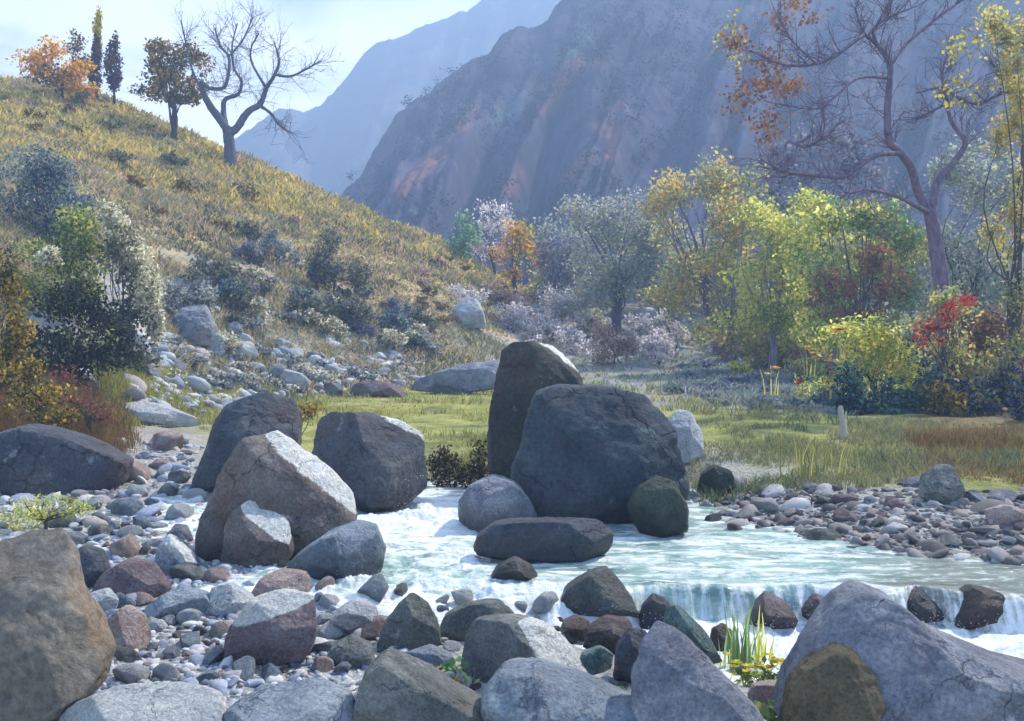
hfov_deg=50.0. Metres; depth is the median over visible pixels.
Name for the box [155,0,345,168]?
bare tree
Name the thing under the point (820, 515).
stone
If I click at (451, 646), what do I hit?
stone
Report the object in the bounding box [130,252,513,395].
grass
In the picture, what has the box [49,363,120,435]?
red plant
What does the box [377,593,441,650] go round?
boulder
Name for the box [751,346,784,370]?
shrub
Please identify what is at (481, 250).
wispy tree
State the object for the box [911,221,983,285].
misty tree
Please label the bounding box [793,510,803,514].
stone
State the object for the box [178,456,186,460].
stone
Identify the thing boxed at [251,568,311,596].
boulder
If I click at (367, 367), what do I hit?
shrub
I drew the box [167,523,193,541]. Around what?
stone
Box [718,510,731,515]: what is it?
stone
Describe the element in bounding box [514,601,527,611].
stone
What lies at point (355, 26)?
sky
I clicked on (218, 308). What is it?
stone
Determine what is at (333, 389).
stone
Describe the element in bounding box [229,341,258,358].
stone
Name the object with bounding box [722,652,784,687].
flower clump
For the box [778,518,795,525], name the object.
stone
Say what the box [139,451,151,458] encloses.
stone
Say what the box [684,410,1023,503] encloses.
grass
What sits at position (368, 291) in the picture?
shrub
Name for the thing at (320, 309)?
shrub
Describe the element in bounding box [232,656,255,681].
stone
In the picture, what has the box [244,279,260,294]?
shrub
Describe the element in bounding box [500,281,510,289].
shrub
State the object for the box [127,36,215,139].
olive tree
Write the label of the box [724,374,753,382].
shrub
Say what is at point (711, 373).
grass
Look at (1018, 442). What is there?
grass
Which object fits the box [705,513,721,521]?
stone
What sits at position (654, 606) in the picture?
boulder
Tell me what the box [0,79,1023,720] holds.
ground
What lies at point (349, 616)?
boulder
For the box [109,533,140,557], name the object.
stone
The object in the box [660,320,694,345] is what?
shrub
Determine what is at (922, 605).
boulder
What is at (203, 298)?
shrub
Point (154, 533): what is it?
stone
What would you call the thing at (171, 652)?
stone
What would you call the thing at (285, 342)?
stone
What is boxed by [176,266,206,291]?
shrub
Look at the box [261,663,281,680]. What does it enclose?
stone
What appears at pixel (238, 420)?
boulder
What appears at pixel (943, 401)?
shrub
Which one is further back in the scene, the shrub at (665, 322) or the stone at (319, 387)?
the shrub at (665, 322)
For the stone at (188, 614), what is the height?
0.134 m
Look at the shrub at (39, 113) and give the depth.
39.43 m
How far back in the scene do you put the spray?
7.60 m
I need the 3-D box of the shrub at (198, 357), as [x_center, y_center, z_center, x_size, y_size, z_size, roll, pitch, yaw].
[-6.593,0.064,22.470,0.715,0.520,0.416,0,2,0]
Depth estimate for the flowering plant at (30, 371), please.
13.32 m
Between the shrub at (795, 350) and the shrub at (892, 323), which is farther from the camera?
the shrub at (892, 323)
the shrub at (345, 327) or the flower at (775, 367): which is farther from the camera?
the shrub at (345, 327)
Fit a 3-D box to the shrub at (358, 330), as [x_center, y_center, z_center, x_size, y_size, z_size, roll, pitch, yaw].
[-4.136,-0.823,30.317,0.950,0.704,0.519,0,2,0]
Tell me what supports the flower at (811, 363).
on the ground at (432, 423)
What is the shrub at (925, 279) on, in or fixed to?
on the ground at (432, 423)
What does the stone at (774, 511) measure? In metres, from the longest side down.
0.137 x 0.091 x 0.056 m
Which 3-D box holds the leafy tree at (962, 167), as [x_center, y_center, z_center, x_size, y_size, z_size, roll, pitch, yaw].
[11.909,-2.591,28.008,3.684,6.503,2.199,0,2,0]
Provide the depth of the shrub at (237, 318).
26.00 m
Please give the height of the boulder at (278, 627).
0.437 m
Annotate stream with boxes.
[151,481,1023,686]
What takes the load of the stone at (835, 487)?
on the ground at (432, 423)
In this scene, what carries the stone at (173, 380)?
on the pebbles at (201, 384)
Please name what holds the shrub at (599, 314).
on the ground at (432, 423)
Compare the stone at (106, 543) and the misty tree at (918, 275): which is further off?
the misty tree at (918, 275)
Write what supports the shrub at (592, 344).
on the ground at (432, 423)
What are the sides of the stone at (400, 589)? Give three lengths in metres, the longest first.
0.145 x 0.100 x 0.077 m
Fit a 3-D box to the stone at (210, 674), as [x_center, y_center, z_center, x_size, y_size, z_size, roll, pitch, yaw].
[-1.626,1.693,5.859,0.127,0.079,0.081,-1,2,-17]
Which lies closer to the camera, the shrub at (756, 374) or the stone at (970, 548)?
the stone at (970, 548)
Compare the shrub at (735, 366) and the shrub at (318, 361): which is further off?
the shrub at (735, 366)
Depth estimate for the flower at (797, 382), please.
19.01 m
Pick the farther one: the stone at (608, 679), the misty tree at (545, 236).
the misty tree at (545, 236)
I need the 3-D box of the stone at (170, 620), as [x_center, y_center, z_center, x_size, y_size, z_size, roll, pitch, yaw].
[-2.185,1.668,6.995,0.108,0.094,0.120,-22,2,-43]
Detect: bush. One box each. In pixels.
[298,400,325,443]
[426,437,488,488]
[533,231,581,312]
[790,308,923,402]
[800,234,912,351]
[826,359,958,414]
[908,280,1004,390]
[912,292,979,373]
[944,344,1023,415]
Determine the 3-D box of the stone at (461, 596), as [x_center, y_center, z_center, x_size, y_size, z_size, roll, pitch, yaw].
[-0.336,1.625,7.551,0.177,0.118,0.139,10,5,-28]
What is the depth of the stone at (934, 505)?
9.81 m
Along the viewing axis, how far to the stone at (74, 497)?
11.14 m
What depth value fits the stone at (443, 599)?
7.48 m
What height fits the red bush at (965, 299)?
2.105 m
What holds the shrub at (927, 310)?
on the ground at (432, 423)
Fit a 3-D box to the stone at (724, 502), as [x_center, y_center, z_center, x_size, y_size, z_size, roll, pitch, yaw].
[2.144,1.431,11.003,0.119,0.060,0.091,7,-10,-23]
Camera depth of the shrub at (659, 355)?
37.04 m
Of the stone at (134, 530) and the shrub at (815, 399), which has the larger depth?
the shrub at (815, 399)
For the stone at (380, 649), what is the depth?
6.44 m
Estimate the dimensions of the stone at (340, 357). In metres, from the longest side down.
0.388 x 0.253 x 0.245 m
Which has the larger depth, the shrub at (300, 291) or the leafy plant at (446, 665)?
the shrub at (300, 291)
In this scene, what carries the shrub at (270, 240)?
on the ground at (432, 423)
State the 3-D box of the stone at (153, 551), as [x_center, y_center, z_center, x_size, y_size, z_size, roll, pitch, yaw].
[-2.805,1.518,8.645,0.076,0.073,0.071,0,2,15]
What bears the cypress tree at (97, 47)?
on the ground at (432, 423)
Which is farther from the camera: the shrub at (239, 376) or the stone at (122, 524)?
the shrub at (239, 376)
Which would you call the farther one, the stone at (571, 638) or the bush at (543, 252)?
the bush at (543, 252)
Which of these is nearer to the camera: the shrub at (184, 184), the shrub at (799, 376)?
the shrub at (799, 376)
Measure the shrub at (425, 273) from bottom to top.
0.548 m
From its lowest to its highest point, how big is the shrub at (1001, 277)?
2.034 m
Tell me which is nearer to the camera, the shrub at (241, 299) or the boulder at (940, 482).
the boulder at (940, 482)
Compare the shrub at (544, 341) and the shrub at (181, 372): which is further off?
the shrub at (544, 341)
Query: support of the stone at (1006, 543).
on the ground at (432, 423)
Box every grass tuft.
[718,596,762,670]
[742,607,773,662]
[780,433,858,479]
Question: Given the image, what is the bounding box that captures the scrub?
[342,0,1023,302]
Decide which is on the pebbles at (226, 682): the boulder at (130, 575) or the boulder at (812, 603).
the boulder at (130, 575)
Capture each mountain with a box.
[234,0,560,195]
[341,0,1023,303]
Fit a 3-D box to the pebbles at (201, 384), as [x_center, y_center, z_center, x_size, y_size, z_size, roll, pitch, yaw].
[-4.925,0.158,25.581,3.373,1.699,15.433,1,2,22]
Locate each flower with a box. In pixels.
[759,366,780,395]
[793,372,806,399]
[800,345,818,376]
[822,369,837,400]
[831,328,846,357]
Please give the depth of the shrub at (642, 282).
47.10 m
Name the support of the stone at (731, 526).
on the stream
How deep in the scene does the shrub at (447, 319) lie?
35.06 m
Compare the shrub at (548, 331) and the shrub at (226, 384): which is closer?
the shrub at (226, 384)
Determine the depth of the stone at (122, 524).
9.82 m
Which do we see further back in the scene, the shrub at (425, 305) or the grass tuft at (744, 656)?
the shrub at (425, 305)
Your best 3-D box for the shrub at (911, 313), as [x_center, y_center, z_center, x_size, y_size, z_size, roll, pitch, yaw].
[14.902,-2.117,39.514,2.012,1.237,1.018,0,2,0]
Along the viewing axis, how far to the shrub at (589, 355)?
36.90 m
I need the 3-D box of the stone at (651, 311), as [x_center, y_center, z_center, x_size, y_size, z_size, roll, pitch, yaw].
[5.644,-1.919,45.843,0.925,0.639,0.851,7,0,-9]
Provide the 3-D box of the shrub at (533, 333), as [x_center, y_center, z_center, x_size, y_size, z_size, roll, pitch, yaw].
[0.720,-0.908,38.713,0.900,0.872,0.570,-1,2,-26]
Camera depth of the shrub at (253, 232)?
34.84 m
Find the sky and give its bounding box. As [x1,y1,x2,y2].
[0,0,480,146]
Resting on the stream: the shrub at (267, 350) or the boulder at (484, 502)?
the boulder at (484, 502)
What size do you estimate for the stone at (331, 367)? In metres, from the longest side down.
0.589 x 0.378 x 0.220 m
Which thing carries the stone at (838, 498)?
on the ground at (432, 423)
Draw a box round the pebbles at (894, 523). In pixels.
[686,475,1023,564]
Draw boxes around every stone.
[39,510,76,527]
[59,504,76,510]
[63,496,77,502]
[68,532,86,544]
[70,489,88,496]
[73,527,82,530]
[87,497,103,508]
[88,523,113,535]
[92,512,110,522]
[102,541,109,546]
[108,520,119,529]
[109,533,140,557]
[110,497,143,515]
[112,663,150,683]
[114,647,141,662]
[115,525,143,536]
[116,592,134,607]
[120,522,130,527]
[127,459,154,480]
[127,484,148,496]
[132,516,150,528]
[135,591,153,605]
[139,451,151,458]
[140,545,150,553]
[142,364,161,377]
[142,662,152,665]
[144,498,159,505]
[144,652,151,658]
[146,538,163,546]
[146,642,158,650]
[148,522,168,528]
[148,530,158,536]
[148,616,162,632]
[150,429,183,449]
[150,458,171,468]
[150,548,156,554]
[152,663,180,681]
[155,469,164,478]
[156,634,167,639]
[157,483,178,495]
[161,614,176,625]
[163,645,180,658]
[166,503,193,519]
[167,378,176,382]
[167,470,190,483]
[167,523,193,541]
[169,563,205,581]
[171,361,186,370]
[172,632,180,637]
[176,395,191,402]
[176,608,201,624]
[176,626,184,630]
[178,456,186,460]
[179,633,199,647]
[180,450,192,454]
[181,651,191,656]
[182,488,206,499]
[185,457,194,461]
[191,625,206,634]
[196,410,206,415]
[196,670,218,682]
[202,646,223,665]
[203,333,229,352]
[204,374,215,381]
[204,402,213,409]
[205,567,229,581]
[205,640,219,645]
[207,367,217,374]
[209,621,228,638]
[214,306,220,312]
[226,321,242,334]
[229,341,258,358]
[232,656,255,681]
[246,362,265,372]
[254,341,265,349]
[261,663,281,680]
[263,352,275,358]
[266,364,285,377]
[272,338,291,347]
[279,369,310,388]
[279,666,287,672]
[288,660,302,668]
[290,347,303,357]
[306,352,318,357]
[310,640,336,652]
[311,656,333,672]
[312,385,323,393]
[315,576,334,590]
[317,613,333,624]
[317,620,342,639]
[319,593,339,608]
[323,382,342,395]
[324,364,343,373]
[333,661,350,672]
[334,355,345,362]
[348,615,387,639]
[357,574,388,602]
[377,645,384,652]
[394,582,407,595]
[436,594,449,603]
[436,605,448,611]
[443,640,461,651]
[451,589,472,604]
[469,682,480,689]
[514,294,526,305]
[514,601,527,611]
[524,304,547,315]
[532,591,558,613]
[566,633,578,643]
[576,318,594,329]
[601,676,613,684]
[602,317,611,329]
[616,681,627,686]
[622,327,630,335]
[636,307,657,318]
[670,311,688,326]
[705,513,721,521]
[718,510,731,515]
[720,500,730,504]
[727,523,742,529]
[755,482,773,493]
[770,509,782,514]
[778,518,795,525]
[785,493,798,499]
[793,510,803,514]
[802,482,818,490]
[803,528,842,539]
[813,496,829,503]
[814,512,824,517]
[830,494,858,503]
[832,485,841,490]
[833,508,858,522]
[859,519,869,522]
[861,534,870,540]
[869,519,884,527]
[877,512,887,517]
[883,497,903,507]
[899,536,911,543]
[902,476,919,487]
[928,504,939,508]
[937,534,962,546]
[939,526,951,530]
[940,505,956,509]
[954,528,966,532]
[964,491,985,501]
[964,545,980,550]
[972,518,981,523]
[988,488,1018,501]
[999,541,1012,544]
[1012,536,1023,544]
[1013,520,1023,530]
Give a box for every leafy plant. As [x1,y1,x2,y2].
[0,492,102,530]
[432,655,482,684]
[753,697,777,720]
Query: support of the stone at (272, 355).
on the ground at (432, 423)
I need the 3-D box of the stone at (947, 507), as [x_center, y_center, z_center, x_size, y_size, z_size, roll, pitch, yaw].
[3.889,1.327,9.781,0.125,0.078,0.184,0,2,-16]
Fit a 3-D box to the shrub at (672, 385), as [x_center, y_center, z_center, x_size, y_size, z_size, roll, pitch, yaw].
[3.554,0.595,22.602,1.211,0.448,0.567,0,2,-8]
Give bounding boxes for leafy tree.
[442,208,483,260]
[548,184,683,335]
[636,146,778,354]
[676,184,777,368]
[704,186,838,368]
[733,110,903,324]
[772,183,930,376]
[791,192,927,354]
[905,129,1023,352]
[975,2,1023,406]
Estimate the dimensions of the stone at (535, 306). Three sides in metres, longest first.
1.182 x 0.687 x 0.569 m
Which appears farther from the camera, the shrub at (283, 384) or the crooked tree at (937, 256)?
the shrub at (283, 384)
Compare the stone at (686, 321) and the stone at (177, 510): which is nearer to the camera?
the stone at (177, 510)
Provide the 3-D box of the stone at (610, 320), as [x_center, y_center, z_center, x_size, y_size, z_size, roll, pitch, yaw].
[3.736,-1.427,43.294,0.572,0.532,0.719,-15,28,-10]
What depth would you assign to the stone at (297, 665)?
6.14 m
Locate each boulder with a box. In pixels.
[0,423,133,495]
[0,527,115,720]
[59,681,228,720]
[78,544,110,587]
[91,557,170,597]
[91,588,118,611]
[107,604,151,654]
[125,401,198,425]
[143,586,208,618]
[154,534,200,571]
[172,305,216,345]
[190,392,302,492]
[195,430,356,561]
[205,582,253,615]
[220,500,295,567]
[223,588,317,665]
[223,677,355,720]
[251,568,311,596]
[286,520,385,579]
[312,411,427,512]
[328,634,374,668]
[332,597,378,632]
[350,380,404,396]
[352,647,482,720]
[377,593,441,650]
[405,644,455,671]
[411,360,499,393]
[440,598,513,640]
[451,296,485,328]
[458,474,536,531]
[460,613,587,683]
[473,517,613,562]
[481,657,636,720]
[487,341,584,478]
[491,556,537,580]
[510,384,689,523]
[560,614,589,641]
[561,566,639,617]
[580,645,613,674]
[583,615,631,653]
[613,627,646,682]
[628,475,688,537]
[630,621,763,720]
[639,593,669,628]
[663,605,721,663]
[668,409,703,464]
[697,464,735,496]
[710,623,731,651]
[747,680,776,704]
[750,591,797,628]
[773,580,1023,720]
[778,642,886,720]
[801,593,823,619]
[907,586,943,622]
[918,464,964,501]
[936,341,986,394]
[954,584,1005,629]
[984,504,1023,526]
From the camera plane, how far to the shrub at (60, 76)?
42.47 m
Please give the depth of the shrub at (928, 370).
18.04 m
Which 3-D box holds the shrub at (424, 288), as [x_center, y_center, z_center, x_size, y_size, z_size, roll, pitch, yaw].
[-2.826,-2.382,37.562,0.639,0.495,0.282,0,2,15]
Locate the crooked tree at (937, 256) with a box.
[711,0,1023,376]
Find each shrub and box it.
[0,140,98,241]
[0,201,118,310]
[0,245,39,386]
[5,34,101,103]
[19,274,146,383]
[21,107,44,115]
[25,122,42,129]
[29,110,45,118]
[33,198,167,372]
[55,119,75,128]
[57,101,75,112]
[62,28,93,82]
[65,124,82,131]
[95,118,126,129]
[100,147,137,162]
[126,173,144,183]
[127,181,146,188]
[133,123,155,132]
[144,202,167,215]
[147,132,166,136]
[159,150,194,166]
[159,276,220,314]
[163,278,205,295]
[164,335,185,345]
[166,367,188,384]
[168,283,200,303]
[168,368,187,375]
[170,177,195,193]
[175,351,206,364]
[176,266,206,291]
[183,359,201,367]
[187,255,243,283]
[190,369,204,376]
[194,251,226,278]
[197,262,226,284]
[203,369,219,379]
[207,375,238,390]
[211,218,234,230]
[213,276,242,303]
[216,266,250,293]
[216,329,242,354]
[219,276,254,302]
[220,370,246,388]
[222,288,250,313]
[223,312,241,325]
[226,349,245,360]
[228,181,260,196]
[233,237,261,262]
[233,361,251,372]
[234,219,264,239]
[238,298,271,322]
[240,263,265,283]
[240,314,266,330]
[241,370,256,383]
[243,253,265,265]
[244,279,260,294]
[244,379,261,391]
[253,280,274,295]
[255,296,272,312]
[256,342,274,354]
[257,228,304,267]
[257,377,279,387]
[262,275,276,286]
[264,373,286,387]
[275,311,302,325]
[282,358,297,367]
[283,292,320,313]
[284,214,301,225]
[284,353,299,362]
[286,362,311,380]
[286,384,298,394]
[289,285,317,301]
[292,307,321,325]
[296,386,306,393]
[297,362,330,380]
[301,297,324,325]
[302,222,374,295]
[306,268,322,289]
[314,359,328,366]
[315,293,349,315]
[319,315,350,336]
[322,290,378,328]
[322,377,337,383]
[326,373,338,381]
[330,371,342,378]
[332,286,352,299]
[347,318,378,337]
[347,363,373,372]
[347,365,366,377]
[357,286,373,296]
[359,372,383,380]
[361,378,387,381]
[372,369,387,376]
[375,305,412,331]
[377,326,405,343]
[378,298,388,307]
[379,277,393,284]
[379,327,408,350]
[380,296,401,314]
[385,325,425,349]
[400,300,419,318]
[405,328,441,354]
[407,319,428,334]
[409,267,431,277]
[409,303,439,332]
[416,296,427,299]
[416,299,429,309]
[420,284,437,294]
[430,255,447,265]
[432,315,459,322]
[433,300,448,305]
[435,303,448,309]
[448,283,491,305]
[459,263,470,269]
[480,279,520,308]
[492,302,527,331]
[497,313,526,333]
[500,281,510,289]
[505,301,537,322]
[519,317,553,334]
[519,323,545,339]
[522,264,612,311]
[526,313,562,332]
[526,334,544,342]
[528,331,555,343]
[533,281,596,328]
[536,325,559,340]
[549,317,585,346]
[552,326,589,353]
[582,336,612,353]
[582,349,607,362]
[586,307,608,329]
[588,315,638,365]
[615,241,701,307]
[622,312,642,330]
[626,333,648,353]
[627,316,648,333]
[639,308,671,334]
[640,334,661,356]
[641,317,668,338]
[646,348,670,366]
[647,332,674,351]
[655,339,681,357]
[656,379,707,393]
[658,317,677,336]
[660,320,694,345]
[676,371,698,378]
[694,383,718,392]
[696,359,725,367]
[703,378,736,389]
[703,397,731,404]
[712,334,750,359]
[722,381,749,389]
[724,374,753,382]
[727,360,755,374]
[738,335,792,370]
[740,331,768,354]
[743,369,777,380]
[743,401,762,410]
[748,378,791,385]
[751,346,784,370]
[751,393,786,410]
[755,284,793,329]
[756,385,787,395]
[757,332,804,363]
[766,366,796,375]
[782,355,831,379]
[784,280,865,328]
[785,343,839,371]
[787,397,826,409]
[790,373,825,383]
[802,341,849,367]
[805,393,836,405]
[809,363,840,385]
[814,384,862,405]
[850,263,883,301]
[851,353,889,387]
[855,306,891,333]
[877,337,935,387]
[888,308,907,334]
[890,314,924,333]
[890,382,915,402]
[891,340,920,358]
[892,326,905,344]
[894,322,932,341]
[901,326,935,353]
[903,290,929,316]
[906,351,935,363]
[908,351,925,361]
[909,276,961,295]
[910,358,934,370]
[911,365,964,394]
[916,275,931,297]
[916,378,969,417]
[920,290,955,330]
[926,371,981,412]
[948,248,1005,292]
[959,301,1023,384]
[987,252,1023,297]
[1003,386,1021,415]
[1007,363,1023,420]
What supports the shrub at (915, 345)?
on the ground at (432, 423)
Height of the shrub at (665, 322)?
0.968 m
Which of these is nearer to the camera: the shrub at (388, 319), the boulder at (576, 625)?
the boulder at (576, 625)
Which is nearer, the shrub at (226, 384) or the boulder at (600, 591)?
the boulder at (600, 591)
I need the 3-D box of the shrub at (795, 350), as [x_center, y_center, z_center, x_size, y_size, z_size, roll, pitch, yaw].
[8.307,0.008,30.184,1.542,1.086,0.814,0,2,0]
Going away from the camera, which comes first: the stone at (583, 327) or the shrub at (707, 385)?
the shrub at (707, 385)
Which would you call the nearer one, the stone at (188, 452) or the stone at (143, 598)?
the stone at (143, 598)
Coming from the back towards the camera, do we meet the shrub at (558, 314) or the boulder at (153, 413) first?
the shrub at (558, 314)
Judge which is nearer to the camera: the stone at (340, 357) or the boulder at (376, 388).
the boulder at (376, 388)
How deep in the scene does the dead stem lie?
14.48 m
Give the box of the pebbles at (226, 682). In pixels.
[0,438,454,706]
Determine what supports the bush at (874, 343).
on the ground at (432, 423)
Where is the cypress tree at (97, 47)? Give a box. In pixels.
[87,4,103,98]
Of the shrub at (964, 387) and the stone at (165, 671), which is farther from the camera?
the shrub at (964, 387)
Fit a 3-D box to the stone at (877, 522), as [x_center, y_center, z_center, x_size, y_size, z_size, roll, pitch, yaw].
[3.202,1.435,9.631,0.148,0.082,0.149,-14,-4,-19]
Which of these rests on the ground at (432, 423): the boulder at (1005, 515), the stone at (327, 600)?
the boulder at (1005, 515)
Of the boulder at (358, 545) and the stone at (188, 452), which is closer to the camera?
the boulder at (358, 545)
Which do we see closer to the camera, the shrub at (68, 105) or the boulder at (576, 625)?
the boulder at (576, 625)
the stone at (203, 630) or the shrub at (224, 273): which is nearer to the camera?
the stone at (203, 630)
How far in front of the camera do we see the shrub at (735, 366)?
29.37 m
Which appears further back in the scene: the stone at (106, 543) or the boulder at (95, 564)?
the stone at (106, 543)
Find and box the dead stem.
[838,405,847,438]
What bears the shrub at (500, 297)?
on the ground at (432, 423)
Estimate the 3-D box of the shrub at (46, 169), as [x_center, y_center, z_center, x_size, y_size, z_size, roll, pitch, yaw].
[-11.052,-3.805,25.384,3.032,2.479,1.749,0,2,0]
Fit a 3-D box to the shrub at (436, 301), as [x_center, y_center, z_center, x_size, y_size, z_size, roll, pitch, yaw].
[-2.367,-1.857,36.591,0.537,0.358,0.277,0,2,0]
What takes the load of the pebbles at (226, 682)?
on the ground at (432, 423)
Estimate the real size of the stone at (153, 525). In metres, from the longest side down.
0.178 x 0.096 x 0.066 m
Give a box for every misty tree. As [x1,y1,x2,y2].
[522,212,594,293]
[566,201,651,313]
[614,223,700,310]
[665,221,775,315]
[728,239,804,311]
[840,241,929,301]
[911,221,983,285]
[956,227,1023,263]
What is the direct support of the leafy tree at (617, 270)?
on the ground at (432, 423)
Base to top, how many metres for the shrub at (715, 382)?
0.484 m
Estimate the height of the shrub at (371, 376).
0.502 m
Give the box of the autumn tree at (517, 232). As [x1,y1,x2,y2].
[487,217,540,294]
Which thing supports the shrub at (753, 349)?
on the ground at (432, 423)
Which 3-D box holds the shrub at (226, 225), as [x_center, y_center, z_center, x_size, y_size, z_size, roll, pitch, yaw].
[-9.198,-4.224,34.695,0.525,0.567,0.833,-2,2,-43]
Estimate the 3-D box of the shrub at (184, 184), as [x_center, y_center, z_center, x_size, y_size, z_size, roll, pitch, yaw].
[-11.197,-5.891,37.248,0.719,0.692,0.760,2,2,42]
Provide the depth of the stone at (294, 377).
24.37 m
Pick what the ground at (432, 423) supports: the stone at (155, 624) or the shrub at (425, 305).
the shrub at (425, 305)
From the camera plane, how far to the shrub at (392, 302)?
34.02 m
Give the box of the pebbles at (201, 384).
[122,331,427,409]
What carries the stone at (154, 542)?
on the ground at (432, 423)
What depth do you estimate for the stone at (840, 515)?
9.87 m
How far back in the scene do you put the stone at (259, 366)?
24.30 m
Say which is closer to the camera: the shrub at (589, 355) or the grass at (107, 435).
the grass at (107, 435)
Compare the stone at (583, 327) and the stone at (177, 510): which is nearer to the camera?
the stone at (177, 510)
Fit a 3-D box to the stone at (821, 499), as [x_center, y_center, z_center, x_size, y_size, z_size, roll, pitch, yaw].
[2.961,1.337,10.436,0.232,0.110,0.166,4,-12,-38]
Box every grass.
[0,75,550,333]
[0,341,140,452]
[89,355,286,430]
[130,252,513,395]
[285,380,700,490]
[565,338,855,424]
[665,355,860,415]
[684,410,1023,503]
[902,422,1023,485]
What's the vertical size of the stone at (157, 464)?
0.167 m
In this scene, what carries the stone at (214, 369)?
on the pebbles at (201, 384)
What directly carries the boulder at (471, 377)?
on the ground at (432, 423)
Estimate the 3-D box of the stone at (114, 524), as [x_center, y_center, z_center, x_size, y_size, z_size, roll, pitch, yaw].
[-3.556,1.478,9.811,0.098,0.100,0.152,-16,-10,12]
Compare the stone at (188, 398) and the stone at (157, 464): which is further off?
the stone at (188, 398)
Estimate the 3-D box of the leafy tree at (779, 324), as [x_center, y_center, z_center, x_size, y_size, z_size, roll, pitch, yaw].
[7.432,-2.130,30.868,3.949,5.505,2.202,0,2,0]
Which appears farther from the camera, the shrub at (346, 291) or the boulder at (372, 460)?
the shrub at (346, 291)
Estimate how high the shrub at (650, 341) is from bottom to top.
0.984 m
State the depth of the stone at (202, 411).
19.75 m
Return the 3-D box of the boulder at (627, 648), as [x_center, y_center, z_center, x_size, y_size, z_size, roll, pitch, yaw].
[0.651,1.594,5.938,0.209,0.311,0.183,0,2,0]
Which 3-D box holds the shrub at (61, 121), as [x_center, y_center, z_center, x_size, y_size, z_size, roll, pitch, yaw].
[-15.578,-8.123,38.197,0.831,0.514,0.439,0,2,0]
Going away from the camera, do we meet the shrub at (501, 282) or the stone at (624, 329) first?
the stone at (624, 329)
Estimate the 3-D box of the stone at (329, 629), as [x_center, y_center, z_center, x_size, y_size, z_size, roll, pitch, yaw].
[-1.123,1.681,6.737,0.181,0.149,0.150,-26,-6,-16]
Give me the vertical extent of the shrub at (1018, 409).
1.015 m
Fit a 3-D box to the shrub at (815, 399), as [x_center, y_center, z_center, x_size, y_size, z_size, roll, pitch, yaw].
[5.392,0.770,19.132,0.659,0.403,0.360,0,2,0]
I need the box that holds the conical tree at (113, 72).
[101,30,124,103]
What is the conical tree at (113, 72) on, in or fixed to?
on the ground at (432, 423)
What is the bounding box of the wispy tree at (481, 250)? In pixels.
[465,197,516,274]
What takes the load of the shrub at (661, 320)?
on the ground at (432, 423)
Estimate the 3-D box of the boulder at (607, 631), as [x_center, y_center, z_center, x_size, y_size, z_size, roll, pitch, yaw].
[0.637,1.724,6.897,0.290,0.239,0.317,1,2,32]
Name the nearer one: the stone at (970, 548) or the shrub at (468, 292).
the stone at (970, 548)
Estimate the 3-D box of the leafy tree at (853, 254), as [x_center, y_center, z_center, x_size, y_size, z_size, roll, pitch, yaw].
[8.973,-1.992,28.379,4.354,5.356,2.603,0,2,0]
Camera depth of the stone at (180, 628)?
6.84 m
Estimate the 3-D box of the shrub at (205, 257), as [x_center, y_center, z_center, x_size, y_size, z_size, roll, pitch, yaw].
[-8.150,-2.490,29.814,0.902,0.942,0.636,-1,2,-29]
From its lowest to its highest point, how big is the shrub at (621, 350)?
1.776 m
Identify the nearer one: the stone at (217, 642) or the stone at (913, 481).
the stone at (217, 642)
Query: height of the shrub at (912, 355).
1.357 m
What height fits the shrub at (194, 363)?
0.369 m
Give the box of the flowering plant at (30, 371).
[0,353,85,426]
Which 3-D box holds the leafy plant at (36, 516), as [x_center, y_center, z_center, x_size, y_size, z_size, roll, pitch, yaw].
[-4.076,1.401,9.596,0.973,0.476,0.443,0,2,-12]
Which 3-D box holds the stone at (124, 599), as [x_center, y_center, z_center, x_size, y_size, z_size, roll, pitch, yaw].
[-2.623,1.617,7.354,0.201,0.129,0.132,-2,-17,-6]
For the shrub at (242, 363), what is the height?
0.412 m
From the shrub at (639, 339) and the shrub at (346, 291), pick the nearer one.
the shrub at (346, 291)
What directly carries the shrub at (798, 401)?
on the ground at (432, 423)
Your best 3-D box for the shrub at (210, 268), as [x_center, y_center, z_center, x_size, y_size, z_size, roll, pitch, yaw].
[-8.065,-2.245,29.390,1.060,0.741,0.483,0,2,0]
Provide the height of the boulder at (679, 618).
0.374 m
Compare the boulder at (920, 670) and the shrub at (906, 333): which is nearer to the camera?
the boulder at (920, 670)
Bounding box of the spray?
[300,475,1023,641]
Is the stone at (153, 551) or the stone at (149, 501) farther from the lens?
the stone at (149, 501)
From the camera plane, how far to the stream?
8.08 m
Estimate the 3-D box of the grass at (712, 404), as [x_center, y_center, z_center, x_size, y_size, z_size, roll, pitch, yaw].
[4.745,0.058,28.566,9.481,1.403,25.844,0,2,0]
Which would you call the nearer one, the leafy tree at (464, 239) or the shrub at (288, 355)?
the shrub at (288, 355)
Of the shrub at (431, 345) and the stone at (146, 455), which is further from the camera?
the shrub at (431, 345)
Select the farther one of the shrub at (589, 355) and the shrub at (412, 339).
the shrub at (589, 355)
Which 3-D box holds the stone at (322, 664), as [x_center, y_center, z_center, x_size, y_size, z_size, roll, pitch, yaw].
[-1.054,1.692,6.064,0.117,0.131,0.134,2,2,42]
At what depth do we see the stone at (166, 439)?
14.02 m
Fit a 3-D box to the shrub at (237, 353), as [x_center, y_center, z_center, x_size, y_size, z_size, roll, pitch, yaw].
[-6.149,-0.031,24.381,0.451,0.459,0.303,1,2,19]

